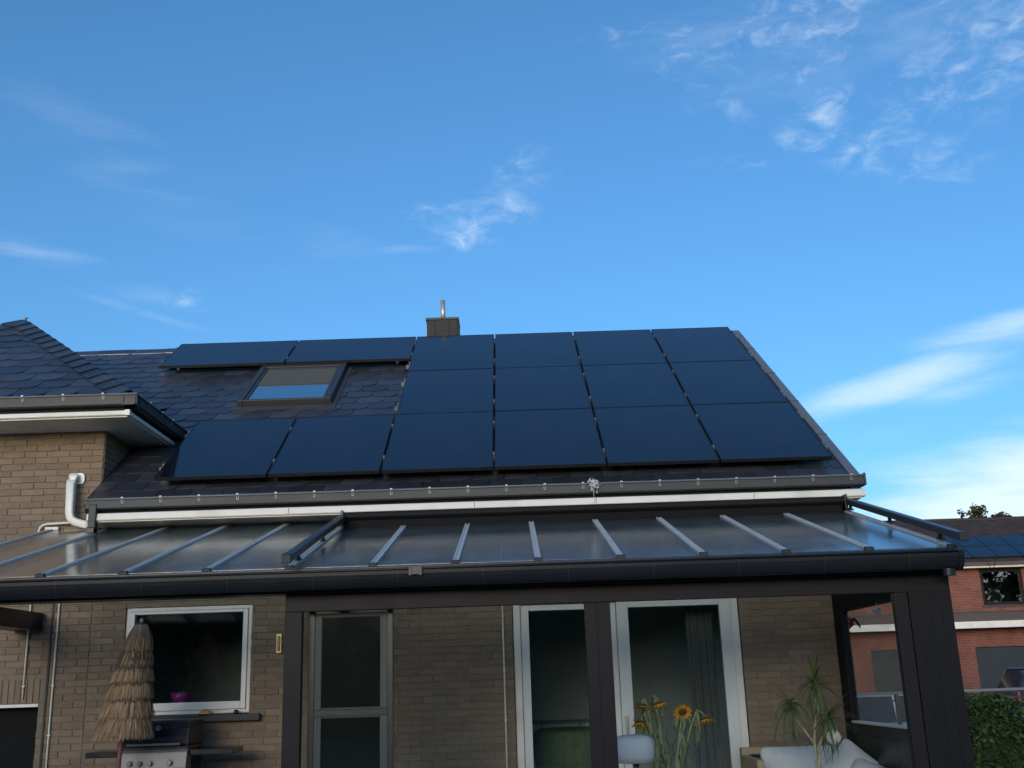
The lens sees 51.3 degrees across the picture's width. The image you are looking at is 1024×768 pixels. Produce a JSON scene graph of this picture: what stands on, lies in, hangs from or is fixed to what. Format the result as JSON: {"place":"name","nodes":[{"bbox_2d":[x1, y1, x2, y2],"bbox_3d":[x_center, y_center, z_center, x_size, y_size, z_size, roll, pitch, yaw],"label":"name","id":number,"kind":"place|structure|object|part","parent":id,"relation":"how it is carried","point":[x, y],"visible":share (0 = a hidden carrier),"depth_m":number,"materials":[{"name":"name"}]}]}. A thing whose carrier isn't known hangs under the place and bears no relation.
{"place":"outdoors","nodes":[
{"label":"outdoors","id":0,"kind":"place"},
{"bbox_2d":[0,0,1023,520],"label":"sky","id":1,"kind":"structure","parent":0,"point":[837,186],"materials":[{"name":"blue"}]},
{"bbox_2d":[857,694,906,724],"bbox_3d":[7.239,7.013,21.470,4.200,1.507,2.080,-1,-16,-3],"label":"parked car","id":2,"kind":"object","parent":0,"point":[879,710],"visible":0.01,"depth_m":20.88,"materials":[{"name":"silver metal"}]},
{"bbox_2d":[848,516,1023,707],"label":"red brick house","id":3,"kind":"structure","parent":0,"point":[987,605],"depth_m":48.58,"materials":[{"name":"brick"}]},
{"bbox_2d":[871,650,902,691],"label":"garage door","id":4,"kind":"structure","parent":3,"relation":"in","point":[885,663],"depth_m":48.35,"materials":[{"name":"grey metal"}]},
{"bbox_2d":[933,537,960,546],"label":"solar panel","id":5,"kind":"object","parent":3,"relation":"attached to","point":[949,540],"visible":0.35,"depth_m":51.43,"materials":[{"name":"blue glass"}]},
{"bbox_2d":[957,547,972,557],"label":"solar panel","id":6,"kind":"object","parent":3,"relation":"attached to","point":[967,554],"visible":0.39,"depth_m":49.75,"materials":[{"name":"blue glass"}]},
{"bbox_2d":[952,536,984,546],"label":"solar panel","id":7,"kind":"object","parent":3,"relation":"attached to","point":[973,541],"visible":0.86,"depth_m":51.10,"materials":[{"name":"blue glass"}]},
{"bbox_2d":[962,546,997,557],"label":"solar panel","id":8,"kind":"object","parent":3,"relation":"attached to","point":[976,551],"visible":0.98,"depth_m":49.92,"materials":[{"name":"blue glass"}]},
{"bbox_2d":[974,535,1008,545],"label":"solar panel","id":9,"kind":"object","parent":3,"relation":"attached to","point":[991,540],"visible":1,"depth_m":51.27,"materials":[{"name":"blue glass"}]},
{"bbox_2d":[975,646,1023,692],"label":"garage door","id":10,"kind":"structure","parent":3,"relation":"in","point":[992,662],"depth_m":48.44,"materials":[{"name":"grey metal"}]},
{"bbox_2d":[979,569,1023,604],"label":"window","id":11,"kind":"structure","parent":3,"relation":"in","point":[1004,586],"depth_m":49.28,"materials":[{"name":"black glass"}]},
{"bbox_2d":[986,545,1022,556],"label":"solar panel","id":12,"kind":"object","parent":3,"relation":"attached to","point":[1005,551],"visible":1,"depth_m":49.92,"materials":[{"name":"blue glass"}]},
{"bbox_2d":[998,534,1023,544],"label":"solar panel","id":13,"kind":"object","parent":3,"relation":"attached to","point":[1017,539],"visible":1,"depth_m":51.35,"materials":[{"name":"blue glass"}]},
{"bbox_2d":[1010,545,1023,556],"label":"solar panel","id":14,"kind":"object","parent":3,"relation":"attached to","point":[1019,549],"visible":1,"depth_m":50.21,"materials":[{"name":"blue glass"}]},
{"bbox_2d":[993,667,1023,705],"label":"parked car","id":15,"kind":"object","parent":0,"point":[1012,677],"visible":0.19,"depth_m":34.48,"materials":[{"name":"silver paint"}]},
{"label":"patio","id":16,"kind":"structure","parent":0,"visible":0},
{"bbox_2d":[89,618,155,767],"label":"straw parasol","id":17,"kind":"object","parent":16,"relation":"on","point":[126,709],"visible":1,"depth_m":9.39,"materials":[{"name":"plant"}]},
{"bbox_2d":[85,718,242,767],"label":"gas barbecue","id":18,"kind":"object","parent":16,"relation":"on","point":[174,743],"visible":0.97,"depth_m":9.76,"materials":[{"name":"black metal"}]},
{"bbox_2d":[0,510,995,767],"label":"conservatory","id":19,"kind":"object","parent":16,"relation":"on","point":[862,560],"visible":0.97,"depth_m":8.05,"materials":[{"name":"metal"}]},
{"bbox_2d":[282,494,968,562],"bbox_3d":[0.816,1.204,9.113,4.964,0.790,2.755,-2,-16,0],"label":"roof awning","id":20,"kind":"object","parent":19,"relation":"attached to","point":[591,512],"visible":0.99,"depth_m":10.31,"materials":[{"name":"black metal"}]},
{"bbox_2d":[588,478,598,503],"bbox_3d":[0.812,1.066,10.477,0.114,0.302,0.110,-14,-20,37],"label":"frayed tuft","id":21,"kind":"object","parent":20,"relation":"on","point":[592,484],"visible":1,"depth_m":10.50,"materials":[{"name":"white"}]},
{"bbox_2d":[845,614,860,628],"bbox_3d":[3.003,2.065,9.380,0.097,0.184,0.122,9,-19,-34],"label":"red bird ornament","id":22,"kind":"object","parent":19,"relation":"hanging from","point":[851,621],"visible":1,"depth_m":9.36,"materials":[{"name":"red"}]},
{"bbox_2d":[871,605,881,613],"bbox_3d":[3.161,1.944,9.254,0.091,0.098,0.140,-2,-16,0],"label":"white bird ornament","id":23,"kind":"object","parent":19,"relation":"hanging from","point":[877,610],"visible":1,"depth_m":9.23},
{"bbox_2d":[760,654,861,767],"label":"dracaena plant","id":24,"kind":"object","parent":16,"relation":"on","point":[791,709],"visible":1,"depth_m":9.11,"materials":[{"name":"green plant"}]},
{"bbox_2d":[826,724,840,744],"bbox_3d":[2.718,2.948,9.027,0.118,0.205,0.124,-2,-16,0],"label":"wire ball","id":25,"kind":"object","parent":24,"relation":"hanging from","point":[837,736],"visible":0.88,"depth_m":8.98,"materials":[{"name":"white"}]},
{"bbox_2d":[739,739,886,767],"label":"garden sofa","id":26,"kind":"object","parent":16,"relation":"on","point":[852,754],"visible":0.92,"depth_m":9.88,"materials":[{"name":"white fabric"}]},
{"bbox_3d":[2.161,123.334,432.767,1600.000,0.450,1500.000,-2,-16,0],"label":"ground","id":27,"kind":"structure","parent":0,"visible":0},
{"bbox_2d":[0,300,866,767],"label":"brick house","id":28,"kind":"structure","parent":27,"relation":"on","point":[114,426],"depth_m":10.76,"materials":[{"name":"brown brick"}]},
{"bbox_2d":[0,708,37,767],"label":"dark door","id":29,"kind":"structure","parent":28,"relation":"in","point":[18,726],"depth_m":10.61,"materials":[{"name":"black"}]},
{"bbox_2d":[21,604,31,699],"bbox_3d":[-4.852,2.589,10.677,0.028,1.100,0.024,-2,-16,0],"label":"conduit","id":30,"kind":"object","parent":28,"relation":"attached to","point":[23,686],"visible":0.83,"depth_m":10.61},
{"bbox_2d":[45,604,59,767],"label":"conduit","id":31,"kind":"object","parent":28,"relation":"attached to","point":[52,685],"visible":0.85,"depth_m":10.55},
{"bbox_2d":[38,522,69,531],"bbox_3d":[-4.596,1.503,10.966,0.552,0.170,0.050,-2,-16,0],"label":"bent pipe","id":32,"kind":"object","parent":28,"relation":"attached to","point":[52,528],"visible":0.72,"depth_m":10.96,"materials":[{"name":"white plastic"}]},
{"bbox_2d":[65,473,98,528],"bbox_3d":[-4.413,1.214,10.992,0.346,0.632,0.156,-2,-16,0],"label":"vent duct","id":33,"kind":"object","parent":28,"relation":"attached to","point":[73,479],"visible":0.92,"depth_m":10.93,"materials":[{"name":"white plastic"}]},
{"bbox_2d":[170,692,192,702],"bbox_3d":[-3.374,3.216,10.882,0.230,0.130,0.230,-2,-16,0],"label":"purple bowl","id":34,"kind":"object","parent":28,"relation":"on","point":[181,697],"visible":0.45,"depth_m":10.81,"materials":[{"name":"ceramic"}]},
{"bbox_2d":[126,605,252,714],"bbox_3d":[-3.247,2.768,10.697,1.270,1.045,0.096,-2,-16,0],"label":"window","id":35,"kind":"structure","parent":28,"relation":"in","point":[132,614],"depth_m":10.66,"materials":[{"name":"white paint"}]},
{"bbox_2d":[198,709,212,714],"bbox_3d":[-3.007,3.219,10.458,0.138,0.056,0.136,-2,-16,0],"label":"amber ornament","id":36,"kind":"object","parent":28,"relation":"on","point":[205,712],"visible":1,"depth_m":10.41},
{"bbox_2d":[154,418,295,480],"bbox_3d":[-3.102,0.690,11.650,1.212,0.976,1.456,-2,-16,0],"label":"solar panel","id":37,"kind":"object","parent":28,"relation":"attached to","point":[228,449],"visible":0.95,"depth_m":11.52,"materials":[{"name":"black glass"}]},
{"bbox_2d":[158,340,297,370],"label":"solar panel","id":38,"kind":"object","parent":28,"relation":"attached to","point":[229,354],"visible":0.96,"depth_m":15.13,"materials":[{"name":"blue glass"}]},
{"bbox_2d":[276,634,281,652],"bbox_3d":[-2.330,2.594,10.657,0.055,0.190,0.033,-2,-16,0],"label":"wall thermometer","id":39,"kind":"object","parent":28,"relation":"attached to","point":[278,643],"depth_m":10.65,"materials":[{"name":"gold metal"}]},
{"bbox_2d":[268,414,394,476],"bbox_3d":[-1.923,0.651,11.655,1.162,0.978,1.457,-2,-16,0],"label":"solar panel","id":40,"kind":"object","parent":28,"relation":"attached to","point":[333,445],"visible":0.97,"depth_m":11.52,"materials":[{"name":"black glass"}]},
{"bbox_2d":[285,337,415,364],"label":"solar panel","id":41,"kind":"object","parent":28,"relation":"attached to","point":[397,349],"visible":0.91,"depth_m":15.14,"materials":[{"name":"blue glass"}]},
{"bbox_2d":[381,411,494,473],"bbox_3d":[-0.770,0.615,11.659,1.162,0.978,1.457,-2,-16,0],"label":"solar panel","id":42,"kind":"object","parent":28,"relation":"attached to","point":[440,442],"visible":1,"depth_m":11.52,"materials":[{"name":"blue glass"}]},
{"bbox_2d":[394,368,494,413],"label":"solar panel","id":43,"kind":"object","parent":28,"relation":"attached to","point":[447,391],"visible":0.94,"depth_m":13.23,"materials":[{"name":"blue glass"}]},
{"bbox_2d":[406,334,494,370],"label":"solar panel","id":44,"kind":"object","parent":28,"relation":"attached to","point":[454,352],"visible":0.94,"depth_m":14.88,"materials":[{"name":"blue glass"}]},
{"bbox_2d":[500,547,507,767],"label":"conduit","id":45,"kind":"object","parent":28,"relation":"attached to","point":[504,670],"visible":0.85,"depth_m":10.55,"materials":[{"name":"plastic"}]},
{"bbox_2d":[495,332,579,367],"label":"solar panel","id":46,"kind":"object","parent":28,"relation":"attached to","point":[535,349],"visible":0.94,"depth_m":14.90,"materials":[{"name":"blue glass"}]},
{"bbox_2d":[494,365,591,410],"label":"solar panel","id":47,"kind":"object","parent":28,"relation":"attached to","point":[540,388],"visible":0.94,"depth_m":13.23,"materials":[{"name":"blue glass"}]},
{"bbox_2d":[494,408,605,469],"bbox_3d":[0.384,0.578,11.664,1.162,0.978,1.456,-2,-16,0],"label":"solar panel","id":48,"kind":"object","parent":28,"relation":"attached to","point":[547,438],"visible":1,"depth_m":11.53,"materials":[{"name":"blue glass"}]},
{"bbox_2d":[515,719,589,767],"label":"sideboard","id":49,"kind":"object","parent":28,"relation":"on","point":[536,725],"visible":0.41,"depth_m":12.66,"materials":[{"name":"paint"}]},
{"bbox_3d":[0.131,4.458,12.551,0.440,0.840,0.019,-2,-16,0],"label":"door","id":50,"kind":"part","parent":49,"relation":"part of","materials":[{"name":"paint"}]},
{"bbox_3d":[0.591,4.443,12.553,0.440,0.840,0.019,-2,-16,0],"label":"door","id":51,"kind":"part","parent":49,"relation":"part of","materials":[{"name":"paint"}]},
{"bbox_2d":[533,726,591,767],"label":"arm chair","id":52,"kind":"object","parent":28,"relation":"on","point":[561,747],"visible":0.82,"depth_m":11.61,"materials":[{"name":"green fabric"}]},
{"bbox_2d":[573,329,667,364],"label":"solar panel","id":53,"kind":"object","parent":28,"relation":"attached to","point":[618,347],"visible":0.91,"depth_m":14.90,"materials":[{"name":"blue glass"}]},
{"bbox_2d":[513,598,749,767],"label":"patio door","id":54,"kind":"structure","parent":28,"relation":"in","point":[727,607],"depth_m":10.63,"materials":[{"name":"white paint"}]},
{"bbox_2d":[582,363,689,407],"bbox_3d":[1.513,0.014,13.319,1.162,0.978,1.456,-2,-16,0],"label":"solar panel","id":55,"kind":"object","parent":28,"relation":"attached to","point":[633,385],"visible":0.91,"depth_m":13.24,"materials":[{"name":"blue glass"}]},
{"bbox_2d":[593,405,718,465],"bbox_3d":[1.537,0.541,11.669,1.162,0.977,1.456,-2,-16,0],"label":"solar panel","id":56,"kind":"object","parent":28,"relation":"attached to","point":[652,435],"visible":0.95,"depth_m":11.54,"materials":[{"name":"blue glass"}]},
{"bbox_2d":[651,327,753,363],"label":"solar panel","id":57,"kind":"object","parent":28,"relation":"attached to","point":[699,344],"visible":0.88,"depth_m":14.90,"materials":[{"name":"blue glass"}]},
{"bbox_2d":[684,605,723,767],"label":"curtain","id":58,"kind":"object","parent":28,"relation":"hanging from","point":[702,669],"visible":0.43,"depth_m":10.99,"materials":[{"name":"grey fabric"}]},
{"bbox_2d":[669,360,787,406],"bbox_3d":[2.688,-0.024,13.323,1.204,0.979,1.457,-2,-16,0],"label":"solar panel","id":59,"kind":"object","parent":28,"relation":"attached to","point":[725,382],"visible":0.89,"depth_m":13.24,"materials":[{"name":"blue glass"}]},
{"bbox_2d":[692,402,832,462],"bbox_3d":[2.711,0.504,11.674,1.204,0.977,1.456,-2,-16,0],"label":"solar panel","id":60,"kind":"object","parent":28,"relation":"attached to","point":[757,432],"visible":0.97,"depth_m":11.54,"materials":[{"name":"black glass"}]},
{"bbox_2d":[857,687,1023,724],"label":"garden fence","id":61,"kind":"object","parent":27,"relation":"on","point":[898,707],"visible":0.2,"depth_m":16.27,"materials":[{"name":"grey metal"}]},
{"bbox_2d":[957,503,1011,517],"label":"leafy tree","id":62,"kind":"object","parent":27,"relation":"on","point":[977,511],"visible":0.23,"depth_m":59.40,"materials":[{"name":"green plant"}]},
{"bbox_2d":[964,692,1023,767],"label":"garden hedge","id":63,"kind":"object","parent":27,"relation":"on","point":[996,733],"visible":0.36,"depth_m":14.05,"materials":[{"name":"green plant"}]},
{"bbox_3d":[1.282,3.328,8.615,0.140,0.290,0.139,-2,-16,0],"label":"flower vase","id":64,"kind":"object","parent":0,"visible":0},
{"bbox_2d":[629,713,666,767],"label":"sunflower","id":65,"kind":"object","parent":64,"relation":"in","point":[639,723],"visible":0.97,"depth_m":8.66,"materials":[{"name":"green plant"}]},
{"bbox_2d":[633,697,664,767],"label":"sunflower","id":66,"kind":"object","parent":64,"relation":"in","point":[643,705],"visible":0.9,"depth_m":8.73,"materials":[{"name":"green plant"}]},
{"bbox_2d":[647,695,671,767],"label":"sunflower","id":67,"kind":"object","parent":64,"relation":"in","point":[666,756],"visible":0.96,"depth_m":8.76,"materials":[{"name":"green plant"}]},
{"bbox_2d":[671,704,692,767],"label":"sunflower","id":68,"kind":"object","parent":64,"relation":"in","point":[682,712],"visible":1,"depth_m":8.71,"materials":[{"name":"green plant"}]},
{"bbox_2d":[673,709,715,767],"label":"sunflower","id":69,"kind":"object","parent":64,"relation":"in","point":[696,718],"visible":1,"depth_m":8.72,"materials":[{"name":"green plant"}]},
{"bbox_3d":[1.253,3.686,8.567,0.900,0.420,0.700,-2,-16,0],"label":"low table","id":70,"kind":"object","parent":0,"visible":0},
{"bbox_2d":[617,734,655,767],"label":"table lamp","id":71,"kind":"object","parent":70,"relation":"on","point":[635,750],"visible":0.9,"depth_m":8.58,"materials":[{"name":"white fabric"}]}
]}

